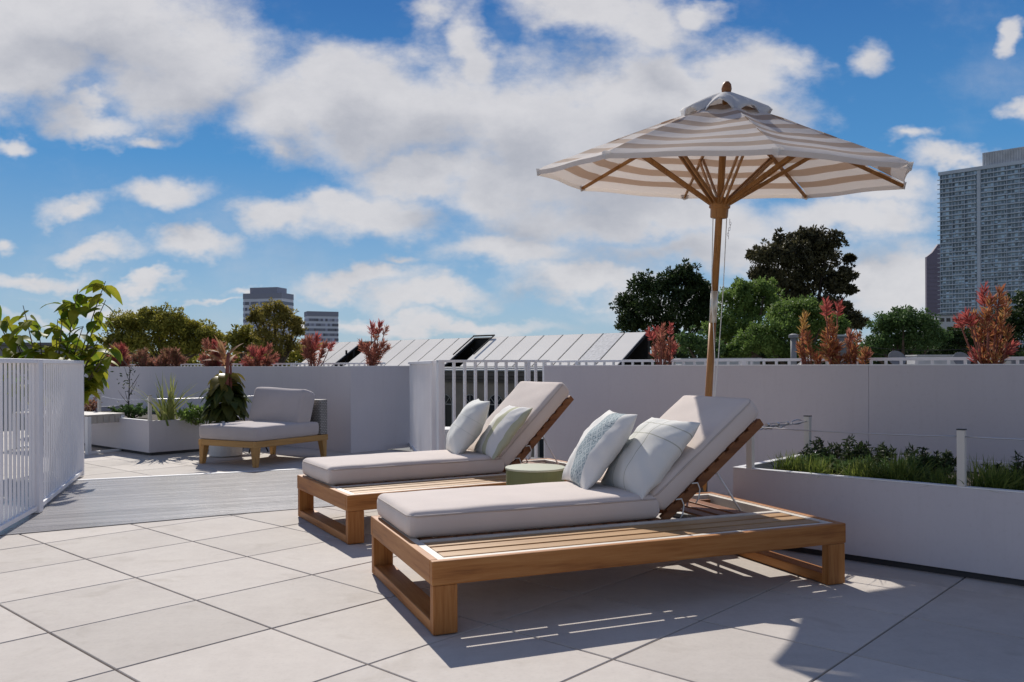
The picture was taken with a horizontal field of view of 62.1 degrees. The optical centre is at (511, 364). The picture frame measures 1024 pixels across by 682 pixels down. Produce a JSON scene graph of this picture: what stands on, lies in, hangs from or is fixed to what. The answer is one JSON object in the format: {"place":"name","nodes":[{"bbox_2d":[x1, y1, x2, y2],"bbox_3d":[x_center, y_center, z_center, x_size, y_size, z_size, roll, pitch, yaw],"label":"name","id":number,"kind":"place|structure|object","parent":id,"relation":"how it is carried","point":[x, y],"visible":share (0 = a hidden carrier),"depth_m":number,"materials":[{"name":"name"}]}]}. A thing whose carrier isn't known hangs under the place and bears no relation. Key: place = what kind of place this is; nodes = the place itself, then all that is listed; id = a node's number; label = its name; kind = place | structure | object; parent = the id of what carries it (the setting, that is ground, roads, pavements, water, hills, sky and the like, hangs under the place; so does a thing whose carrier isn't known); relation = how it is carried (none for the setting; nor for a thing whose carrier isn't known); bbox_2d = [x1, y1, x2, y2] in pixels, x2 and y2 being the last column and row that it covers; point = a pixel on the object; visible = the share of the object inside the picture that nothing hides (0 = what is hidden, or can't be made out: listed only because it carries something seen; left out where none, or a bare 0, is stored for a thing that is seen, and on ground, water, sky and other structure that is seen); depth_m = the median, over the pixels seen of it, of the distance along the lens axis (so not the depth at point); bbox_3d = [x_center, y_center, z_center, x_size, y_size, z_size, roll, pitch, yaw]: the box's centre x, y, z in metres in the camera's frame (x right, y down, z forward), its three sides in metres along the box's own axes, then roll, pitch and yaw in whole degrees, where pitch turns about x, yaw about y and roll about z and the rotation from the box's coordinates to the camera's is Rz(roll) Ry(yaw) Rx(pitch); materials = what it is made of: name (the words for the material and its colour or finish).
{"place":"outdoors","nodes":[
{"label":"outdoors","id":0,"kind":"place"},
{"bbox_2d":[0,342,92,430],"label":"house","id":1,"kind":"structure","parent":0,"point":[4,345],"depth_m":33.97,"materials":[{"name":"white glass"}]},
{"bbox_2d":[84,397,101,411],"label":"dark shrub","id":2,"kind":"object","parent":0,"point":[91,406],"visible":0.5,"depth_m":12.07,"materials":[{"name":"red plant"}]},
{"bbox_2d":[0,469,333,535],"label":"deck path","id":3,"kind":"structure","parent":0,"point":[90,503],"depth_m":6.61,"materials":[{"name":"grey wood"}]},
{"bbox_2d":[0,358,42,530],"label":"picket gate","id":4,"kind":"structure","parent":3,"relation":"on","point":[34,393],"depth_m":5.75,"materials":[{"name":"metal"}]},
{"bbox_2d":[43,359,83,505],"bbox_3d":[-3.744,0.510,7.077,0.058,1.090,2.132,0,0,-19],"label":"picket fence","id":5,"kind":"object","parent":3,"relation":"on","point":[64,426],"visible":0.91,"depth_m":7.07,"materials":[{"name":"metal"}]},
{"bbox_2d":[95,339,321,366],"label":"treeline","id":6,"kind":"object","parent":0,"point":[294,357],"visible":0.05,"depth_m":98.30,"materials":[{"name":"green plant"}]},
{"bbox_2d":[243,287,293,360],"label":"office tower","id":7,"kind":"structure","parent":0,"point":[259,296],"depth_m":643.11,"materials":[{"name":"grey glass"}]},
{"bbox_2d":[3,430,539,459],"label":"roof slab","id":8,"kind":"structure","parent":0,"point":[404,449],"depth_m":11.00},
{"bbox_2d":[24,366,350,452],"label":"parapet wall","id":9,"kind":"structure","parent":8,"relation":"on","point":[331,384],"depth_m":11.57,"materials":[{"name":"white paint"}]},
{"bbox_2d":[107,341,131,366],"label":"conebush","id":10,"kind":"object","parent":9,"relation":"on","point":[121,348],"visible":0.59,"depth_m":14.85,"materials":[{"name":"red plant"}]},
{"bbox_2d":[128,347,160,366],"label":"conebush","id":11,"kind":"object","parent":9,"relation":"on","point":[141,361],"visible":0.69,"depth_m":14.21,"materials":[{"name":"red plant"}]},
{"bbox_2d":[152,346,189,366],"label":"conebush","id":12,"kind":"object","parent":9,"relation":"on","point":[173,357],"visible":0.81,"depth_m":13.65,"materials":[{"name":"red plant"}]},
{"bbox_2d":[198,337,237,365],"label":"conebush","id":13,"kind":"object","parent":9,"relation":"on","point":[206,345],"visible":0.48,"depth_m":12.60,"materials":[{"name":"red plant"}]},
{"bbox_2d":[54,362,385,366],"bbox_3d":[-5.648,0.408,14.199,11.000,0.828,0.042,0,0,42],"label":"railing","id":14,"kind":"object","parent":9,"relation":"attached to","point":[300,364],"visible":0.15,"depth_m":11.71,"materials":[{"name":"white metal"}]},
{"bbox_2d":[238,342,280,365],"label":"conebush","id":15,"kind":"object","parent":9,"relation":"on","point":[256,354],"visible":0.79,"depth_m":11.84,"materials":[{"name":"red plant"}]},
{"bbox_2d":[299,331,335,365],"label":"conebush","id":16,"kind":"object","parent":9,"relation":"on","point":[310,345],"visible":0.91,"depth_m":10.96,"materials":[{"name":"red plant"}]},
{"bbox_2d":[357,318,392,366],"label":"conebush","id":17,"kind":"object","parent":9,"relation":"on","point":[373,354],"visible":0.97,"depth_m":10.55,"materials":[{"name":"red plant"}]},
{"bbox_2d":[544,364,1023,494],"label":"parapet wall","id":18,"kind":"structure","parent":8,"relation":"on","point":[981,400],"depth_m":6.25,"materials":[{"name":"white paint"}]},
{"bbox_2d":[644,321,679,364],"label":"conebush","id":19,"kind":"object","parent":18,"relation":"on","point":[659,336],"visible":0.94,"depth_m":7.44,"materials":[{"name":"red plant"}]},
{"bbox_2d":[538,357,1023,438],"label":"railing","id":20,"kind":"object","parent":18,"relation":"attached to","point":[789,360],"visible":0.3,"depth_m":7.24,"materials":[{"name":"white metal"}]},
{"bbox_2d":[795,310,815,363],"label":"conebush","id":21,"kind":"object","parent":18,"relation":"on","point":[802,350],"visible":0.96,"depth_m":6.60,"materials":[{"name":"orange plant"}]},
{"bbox_2d":[812,296,845,363],"bbox_3d":[2.406,-0.190,6.438,0.274,0.660,0.247,0,0,0],"label":"conebush","id":22,"kind":"object","parent":18,"relation":"on","point":[831,350],"visible":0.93,"depth_m":6.44,"materials":[{"name":"orange plant"}]},
{"bbox_2d":[841,328,872,363],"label":"conebush","id":23,"kind":"object","parent":18,"relation":"on","point":[851,356],"visible":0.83,"depth_m":6.32,"materials":[{"name":"orange plant"}]},
{"bbox_2d":[952,281,1021,363],"bbox_3d":[3.189,-0.216,5.733,0.445,0.706,0.296,0,0,0],"label":"conebush","id":24,"kind":"object","parent":18,"relation":"on","point":[981,354],"visible":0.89,"depth_m":5.72,"materials":[{"name":"red plant"}]},
{"bbox_2d":[304,311,338,342],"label":"office tower","id":25,"kind":"structure","parent":0,"point":[325,324],"depth_m":594.91,"materials":[{"name":"white glass"}]},
{"bbox_2d":[445,367,543,457],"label":"old building","id":26,"kind":"structure","parent":0,"point":[470,387],"depth_m":39.70,"materials":[{"name":"stone"}]},
{"bbox_2d":[445,394,451,426],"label":"window","id":27,"kind":"structure","parent":26,"relation":"in","point":[448,401],"depth_m":41.41,"materials":[{"name":"black glass"}]},
{"bbox_2d":[462,394,473,404],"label":"window","id":28,"kind":"structure","parent":26,"relation":"in","point":[470,397],"depth_m":40.43,"materials":[{"name":"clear glass"}]},
{"bbox_2d":[298,332,649,366],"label":"skylight roof","id":29,"kind":"structure","parent":26,"relation":"on","point":[620,346],"depth_m":40.92,"materials":[{"name":"white glass"}]},
{"bbox_2d":[488,394,502,416],"bbox_3d":[-0.748,2.818,39.275,1.000,2.900,0.035,0,0,42],"label":"window","id":30,"kind":"structure","parent":26,"relation":"in","point":[492,398],"depth_m":39.38,"materials":[{"name":"black glass"}]},
{"bbox_2d":[538,427,543,457],"bbox_3d":[1.531,2.746,37.194,1.000,2.900,0.035,0,0,42],"label":"window","id":31,"kind":"structure","parent":26,"relation":"in","point":[541,443],"depth_m":37.44,"materials":[{"name":"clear glass"}]},
{"bbox_2d":[0,430,1023,681],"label":"terrace paving","id":32,"kind":"structure","parent":0,"point":[278,596],"depth_m":3.55,"materials":[{"name":"beige tile"}]},
{"bbox_2d":[0,279,122,470],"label":"leafy shrub","id":33,"kind":"object","parent":32,"relation":"on","point":[97,374],"visible":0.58,"depth_m":8.44,"materials":[{"name":"green plant"}]},
{"bbox_2d":[12,410,124,454],"bbox_3d":[-5.557,0.838,10.644,1.500,0.467,0.500,0,0,29],"label":"slatted bench","id":34,"kind":"object","parent":32,"relation":"on","point":[98,417],"visible":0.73,"depth_m":10.24,"materials":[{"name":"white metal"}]},
{"bbox_2d":[28,405,249,455],"bbox_3d":[-5.144,0.870,11.852,4.002,0.421,1.661,0,0,42],"label":"planter box","id":35,"kind":"object","parent":32,"relation":"on","point":[144,435],"visible":0.45,"depth_m":10.22,"materials":[{"name":"white paint"}]},
{"bbox_2d":[97,393,100,411],"bbox_3d":[-5.275,0.512,10.877,0.038,0.295,0.038,0,0,42],"label":"cable post","id":36,"kind":"object","parent":35,"relation":"on","point":[98,405],"visible":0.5,"depth_m":10.87,"materials":[{"name":"metal"}]},
{"bbox_2d":[111,357,143,417],"bbox_3d":[-5.152,0.307,11.395,0.286,0.857,0.344,0,0,6],"label":"sapling","id":37,"kind":"object","parent":35,"relation":"on","point":[129,392],"visible":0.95,"depth_m":11.41,"materials":[{"name":"brown plant"}]},
{"bbox_2d":[108,403,154,418],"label":"dark shrub","id":38,"kind":"object","parent":35,"relation":"on","point":[139,410],"visible":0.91,"depth_m":11.32,"materials":[{"name":"green plant"}]},
{"bbox_2d":[147,395,151,419],"bbox_3d":[-4.223,0.508,9.923,0.038,0.295,0.038,0,0,42],"label":"cable post","id":39,"kind":"object","parent":35,"relation":"on","point":[149,408],"visible":1,"depth_m":9.91,"materials":[{"name":"metal"}]},
{"bbox_2d":[122,371,201,425],"bbox_3d":[-4.160,0.401,10.128,0.972,0.661,0.826,0,0,41],"label":"flax plant","id":40,"kind":"object","parent":35,"relation":"on","point":[168,410],"visible":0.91,"depth_m":10.11,"materials":[{"name":"green plant"}]},
{"bbox_2d":[175,401,206,425],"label":"green shrub","id":41,"kind":"object","parent":35,"relation":"on","point":[192,414],"visible":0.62,"depth_m":10.08,"materials":[{"name":"green plant"}]},
{"bbox_2d":[74,468,301,480],"bbox_3d":[-3.107,1.058,8.145,2.492,0.008,0.055,0,0,-23],"label":"path threshold","id":42,"kind":"object","parent":32,"relation":"on","point":[183,474],"visible":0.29,"depth_m":8.13,"materials":[{"name":"white metal"}]},
{"bbox_2d":[198,335,251,456],"bbox_3d":[-3.316,0.359,9.840,0.591,1.400,0.617,0,0,-26],"label":"potted plant","id":43,"kind":"object","parent":32,"relation":"on","point":[226,397],"visible":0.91,"depth_m":9.73,"materials":[{"name":"green plant"}]},
{"bbox_2d":[198,387,327,467],"bbox_3d":[-2.720,0.660,9.368,0.849,0.800,1.104,0,0,29],"label":"lounge chair","id":44,"kind":"object","parent":32,"relation":"on","point":[281,416],"visible":0.99,"depth_m":9.32,"materials":[{"name":"white fabric"}]},
{"bbox_2d":[350,366,409,452],"bbox_3d":[-1.746,0.539,10.598,0.402,1.036,0.950,0,0,42],"label":"parapet return","id":45,"kind":"object","parent":32,"relation":"on","point":[379,407],"visible":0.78,"depth_m":10.44,"materials":[{"name":"white paint"}]},
{"bbox_2d":[408,361,436,451],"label":"picket gate","id":46,"kind":"structure","parent":32,"relation":"on","point":[423,433],"depth_m":8.75,"materials":[{"name":"metal"}]},
{"bbox_2d":[297,381,573,543],"bbox_3d":[-0.334,0.591,5.917,2.040,0.912,1.084,0,0,-29],"label":"sun lounger","id":47,"kind":"object","parent":32,"relation":"on","point":[354,487],"visible":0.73,"depth_m":5.70,"materials":[{"name":"white fabric"}]},
{"bbox_2d":[446,399,489,453],"bbox_3d":[-0.331,0.460,6.238,0.196,0.470,0.470,32,-7,-10],"label":"throw pillow","id":48,"kind":"object","parent":47,"relation":"on","point":[465,429],"visible":0.89,"depth_m":6.06,"materials":[{"name":"white fabric"}]},
{"bbox_2d":[473,405,532,459],"bbox_3d":[-0.081,0.477,6.127,0.160,0.460,0.460,42,-14,-16],"label":"throw pillow","id":49,"kind":"object","parent":47,"relation":"on","point":[506,424],"visible":0.98,"depth_m":5.98,"materials":[{"name":"white fabric"}]},
{"bbox_2d":[445,427,449,449],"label":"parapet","id":50,"kind":"structure","parent":32,"relation":"on","point":[447,429],"depth_m":8.90,"materials":[{"name":"white paint"}]},
{"bbox_2d":[436,360,549,458],"bbox_3d":[-0.151,0.496,7.868,1.230,1.070,0.043,0,0,-34],"label":"railing","id":51,"kind":"object","parent":32,"relation":"on","point":[440,396],"visible":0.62,"depth_m":7.67,"materials":[{"name":"white metal"}]},
{"bbox_2d":[505,463,564,484],"bbox_3d":[0.137,0.824,5.000,0.354,0.440,0.354,0,0,0],"label":"drum table","id":52,"kind":"object","parent":32,"relation":"on","point":[520,474],"visible":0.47,"depth_m":4.87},
{"bbox_2d":[371,395,845,634],"bbox_3d":[0.436,0.613,4.159,2.040,0.863,1.084,0,0,-22],"label":"sun lounger","id":53,"kind":"object","parent":32,"relation":"on","point":[482,533],"visible":0.85,"depth_m":3.94,"materials":[{"name":"brown wood"}]},
{"bbox_2d":[562,410,637,488],"bbox_3d":[0.452,0.446,4.552,0.176,0.480,0.480,36,-6,-9],"label":"throw pillow","id":54,"kind":"object","parent":53,"relation":"on","point":[605,436],"visible":0.98,"depth_m":4.38,"materials":[{"name":"white fabric"}]},
{"bbox_2d":[600,417,699,499],"bbox_3d":[0.697,0.469,4.407,0.196,0.490,0.490,44,-14,-15],"label":"throw pillow","id":55,"kind":"object","parent":53,"relation":"on","point":[646,458],"visible":0.94,"depth_m":4.25,"materials":[{"name":"white fabric"}]},
{"bbox_2d":[536,81,913,517],"bbox_3d":[1.405,-0.416,5.695,2.295,2.913,2.282,0,0,-22],"label":"parasol","id":56,"kind":"object","parent":32,"relation":"on","point":[719,154],"visible":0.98,"depth_m":5.67,"materials":[{"name":"fabric"}]},
{"bbox_2d":[733,452,1023,585],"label":"planter box","id":57,"kind":"object","parent":32,"relation":"on","point":[972,532],"visible":0.52,"depth_m":4.30,"materials":[{"name":"white paint"}]},
{"bbox_2d":[746,435,754,468],"bbox_3d":[1.373,0.461,4.903,0.038,0.275,0.038,0,0,42],"label":"cable post","id":58,"kind":"object","parent":57,"relation":"on","point":[750,459],"visible":0.49,"depth_m":4.89,"materials":[{"name":"metal"}]},
{"bbox_2d":[759,419,806,429],"bbox_3d":[1.623,0.367,5.156,0.022,0.046,0.742,0,0,45],"label":"cable","id":59,"kind":"object","parent":58,"relation":"attached to","point":[777,424],"visible":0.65,"depth_m":5.16,"materials":[{"name":"metal"}]},
{"bbox_2d":[761,427,956,436],"bbox_3d":[1.784,0.360,4.530,1.112,0.017,0.006,0,0,42],"label":"cable","id":60,"kind":"object","parent":58,"relation":"attached to","point":[862,433],"visible":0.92,"depth_m":4.47,"materials":[{"name":"grey metal"}]},
{"bbox_2d":[767,449,813,471],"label":"grass tuft","id":61,"kind":"object","parent":57,"relation":"on","point":[785,466],"visible":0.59,"depth_m":5.03,"materials":[{"name":"green plant"}]},
{"bbox_2d":[787,452,822,471],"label":"ground shrub","id":62,"kind":"object","parent":57,"relation":"on","point":[815,456],"visible":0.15,"depth_m":5.05,"materials":[{"name":"green plant"}]},
{"bbox_2d":[803,415,811,456],"bbox_3d":[1.884,0.500,5.420,0.038,0.346,0.038,0,0,42],"label":"cable post","id":63,"kind":"object","parent":57,"relation":"on","point":[807,434],"visible":0.56,"depth_m":5.41,"materials":[{"name":"metal"}]},
{"bbox_2d":[792,453,839,478],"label":"grass tuft","id":64,"kind":"object","parent":57,"relation":"on","point":[817,468],"visible":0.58,"depth_m":4.81,"materials":[{"name":"green plant"}]},
{"bbox_2d":[797,434,871,461],"bbox_3d":[1.960,0.554,5.158,0.440,0.279,0.387,0,0,-42],"label":"dark shrub","id":65,"kind":"object","parent":57,"relation":"on","point":[836,450],"visible":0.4,"depth_m":5.16,"materials":[{"name":"green plant"}]},
{"bbox_2d":[819,454,863,475],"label":"ground shrub","id":66,"kind":"object","parent":57,"relation":"on","point":[830,459],"visible":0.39,"depth_m":4.91,"materials":[{"name":"green plant"}]},
{"bbox_2d":[825,454,887,478],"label":"grass tuft","id":67,"kind":"object","parent":57,"relation":"on","point":[858,470],"visible":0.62,"depth_m":4.64,"materials":[{"name":"green plant"}]},
{"bbox_2d":[838,441,896,468],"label":"dark shrub","id":68,"kind":"object","parent":57,"relation":"on","point":[881,447],"visible":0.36,"depth_m":5.05,"materials":[{"name":"green plant"}]},
{"bbox_2d":[861,454,904,478],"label":"ground shrub","id":69,"kind":"object","parent":57,"relation":"on","point":[883,460],"visible":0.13,"depth_m":4.81,"materials":[{"name":"green plant"}]},
{"bbox_2d":[856,449,955,484],"bbox_3d":[2.041,0.557,4.500,0.637,0.230,0.738,0,0,0],"label":"grass tuft","id":70,"kind":"object","parent":57,"relation":"on","point":[896,474],"visible":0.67,"depth_m":4.51,"materials":[{"name":"green plant"}]},
{"bbox_2d":[897,454,954,481],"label":"ground shrub","id":71,"kind":"object","parent":57,"relation":"on","point":[929,467],"visible":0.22,"depth_m":4.60,"materials":[{"name":"green plant"}]},
{"bbox_2d":[900,443,956,473],"bbox_3d":[2.324,0.564,4.727,0.311,0.264,0.367,0,0,0],"label":"dark shrub","id":72,"kind":"object","parent":57,"relation":"on","point":[946,458],"visible":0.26,"depth_m":4.65,"materials":[{"name":"green plant"}]},
{"bbox_2d":[911,466,997,492],"bbox_3d":[2.176,0.594,4.287,0.434,0.154,0.617,0,0,17],"label":"grass tuft","id":73,"kind":"object","parent":57,"relation":"on","point":[940,478],"visible":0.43,"depth_m":4.36,"materials":[{"name":"green plant"}]},
{"bbox_2d":[956,428,966,486],"bbox_3d":[2.196,0.455,4.156,0.038,0.280,0.038,0,0,42],"label":"cable post","id":74,"kind":"object","parent":57,"relation":"on","point":[961,455],"visible":1,"depth_m":4.14,"materials":[{"name":"metal"}]},
{"bbox_2d":[965,436,1023,439],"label":"cable","id":75,"kind":"object","parent":74,"relation":"attached to","point":[993,438],"visible":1,"depth_m":4.06,"materials":[{"name":"grey metal"}]},
{"bbox_2d":[920,456,1023,489],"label":"grass tuft","id":76,"kind":"object","parent":57,"relation":"on","point":[989,480],"visible":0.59,"depth_m":4.20,"materials":[{"name":"green plant"}]},
{"bbox_2d":[971,460,1023,490],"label":"grass tuft","id":77,"kind":"object","parent":57,"relation":"on","point":[1015,473],"visible":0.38,"depth_m":4.28,"materials":[{"name":"green plant"}]},
{"bbox_2d":[979,450,1023,489],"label":"dark shrub","id":78,"kind":"object","parent":57,"relation":"on","point":[1018,463],"visible":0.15,"depth_m":4.47,"materials":[{"name":"green plant"}]},
{"bbox_2d":[0,0,1023,362],"label":"sky","id":79,"kind":"structure","parent":0,"point":[364,161],"materials":[{"name":"blue"}]},
{"bbox_2d":[674,358,761,364],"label":"roof unit","id":80,"kind":"structure","parent":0,"point":[720,363],"depth_m":19.60,"materials":[{"name":"grey metal"}]},
{"bbox_2d":[650,339,1023,364],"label":"treeline","id":81,"kind":"object","parent":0,"point":[684,355],"visible":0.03,"depth_m":93.26,"materials":[{"name":"green plant"}]},
{"bbox_2d":[826,335,853,363],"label":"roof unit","id":82,"kind":"structure","parent":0,"point":[842,338],"depth_m":19.65,"materials":[{"name":"grey metal"}]},
{"bbox_2d":[905,355,954,363],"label":"roof unit","id":83,"kind":"structure","parent":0,"point":[928,361],"depth_m":28.60,"materials":[{"name":"grey metal"}]},
{"bbox_2d":[925,245,939,314],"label":"slab tower","id":84,"kind":"structure","parent":0,"point":[932,283],"depth_m":640.00,"materials":[{"name":"grey concrete"}]},
{"bbox_2d":[854,342,1023,350],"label":"utility wire","id":85,"kind":"object","parent":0,"point":[926,350],"visible":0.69,"depth_m":34.81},
{"bbox_2d":[922,314,979,331],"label":"podium building","id":86,"kind":"structure","parent":0,"point":[947,320],"depth_m":420.00,"materials":[{"name":"grey glass"}]},
{"bbox_2d":[940,318,968,321],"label":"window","id":87,"kind":"structure","parent":86,"relation":"in","point":[947,319],"depth_m":419.89,"materials":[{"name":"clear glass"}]},
{"bbox_2d":[953,352,970,363],"bbox_3d":[14.237,0.178,26.919,0.448,1.134,0.426,0,0,42],"label":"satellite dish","id":88,"kind":"object","parent":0,"point":[959,354],"visible":0.55,"depth_m":26.99,"materials":[{"name":"grey metal"}]},
{"bbox_2d":[937,147,1023,346],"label":"apartment tower","id":89,"kind":"structure","parent":0,"point":[981,221],"depth_m":542.87,"materials":[{"name":"grey glass"}]},
{"bbox_2d":[1003,360,1023,363],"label":"roof unit","id":90,"kind":"structure","parent":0,"point":[1013,362],"depth_m":28.60,"materials":[{"name":"grey metal"}]},
{"label":"ground","id":91,"kind":"structure","parent":0,"visible":0},
{"bbox_2d":[98,301,228,362],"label":"pine tree","id":92,"kind":"object","parent":91,"relation":"on","point":[160,324],"visible":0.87,"depth_m":59.41,"materials":[{"name":"green plant"}]},
{"bbox_2d":[222,323,262,365],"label":"pine tree","id":93,"kind":"object","parent":91,"relation":"on","point":[235,337],"visible":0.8,"depth_m":51.60,"materials":[{"name":"green plant"}]},
{"bbox_2d":[245,297,308,365],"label":"golden tree","id":94,"kind":"object","parent":91,"relation":"on","point":[280,317],"visible":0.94,"depth_m":47.73,"materials":[{"name":"green plant"}]},
{"bbox_2d":[609,257,721,364],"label":"dark tree","id":95,"kind":"object","parent":91,"relation":"on","point":[636,312],"visible":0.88,"depth_m":51.48,"materials":[{"name":"green plant"}]},
{"bbox_2d":[674,324,727,357],"bbox_3d":[8.885,4.561,40.192,2.403,12.920,2.467,0,0,0],"label":"green tree","id":96,"kind":"object","parent":91,"relation":"on","point":[691,341],"visible":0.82,"depth_m":39.98,"materials":[{"name":"green plant"}]},
{"bbox_2d":[700,275,797,357],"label":"green tree","id":97,"kind":"object","parent":91,"relation":"on","point":[744,307],"visible":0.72,"depth_m":43.54,"materials":[{"name":"green plant"}]},
{"bbox_2d":[720,293,859,364],"bbox_3d":[13.084,3.818,40.085,6.668,14.374,3.008,0,0,0],"label":"green tree","id":98,"kind":"object","parent":91,"relation":"on","point":[770,333],"visible":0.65,"depth_m":39.59,"materials":[{"name":"green plant"}]},
{"bbox_2d":[744,224,871,341],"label":"eucalyptus tree","id":99,"kind":"object","parent":91,"relation":"on","point":[805,253],"visible":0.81,"depth_m":77.08,"materials":[{"name":"green plant"}]},
{"bbox_2d":[858,305,953,363],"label":"green tree","id":100,"kind":"object","parent":91,"relation":"on","point":[909,321],"visible":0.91,"depth_m":45.72,"materials":[{"name":"green plant"}]},
{"bbox_2d":[930,289,1023,363],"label":"dark tree","id":101,"kind":"object","parent":91,"relation":"on","point":[1016,317],"visible":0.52,"depth_m":55.58,"materials":[{"name":"green plant"}]},
{"bbox_3d":[13.311,5.648,30.500,18.900,10.700,11.400,0,0,0],"label":"neighbour building","id":102,"kind":"object","parent":91,"relation":"on","visible":0},
{"bbox_2d":[788,334,798,364],"bbox_3d":[8.604,-0.083,26.000,0.300,1.700,0.300,0,0,0],"label":"vent pipe","id":103,"kind":"object","parent":102,"relation":"on","point":[793,339],"visible":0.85,"depth_m":25.92,"materials":[{"name":"grey metal"}]},
{"bbox_2d":[888,351,905,363],"bbox_3d":[12.186,0.161,26.919,0.448,1.182,0.426,0,0,-42],"label":"satellite dish","id":104,"kind":"object","parent":102,"relation":"on","point":[895,354],"visible":0.43,"depth_m":27.00,"materials":[{"name":"grey metal"}]}
]}

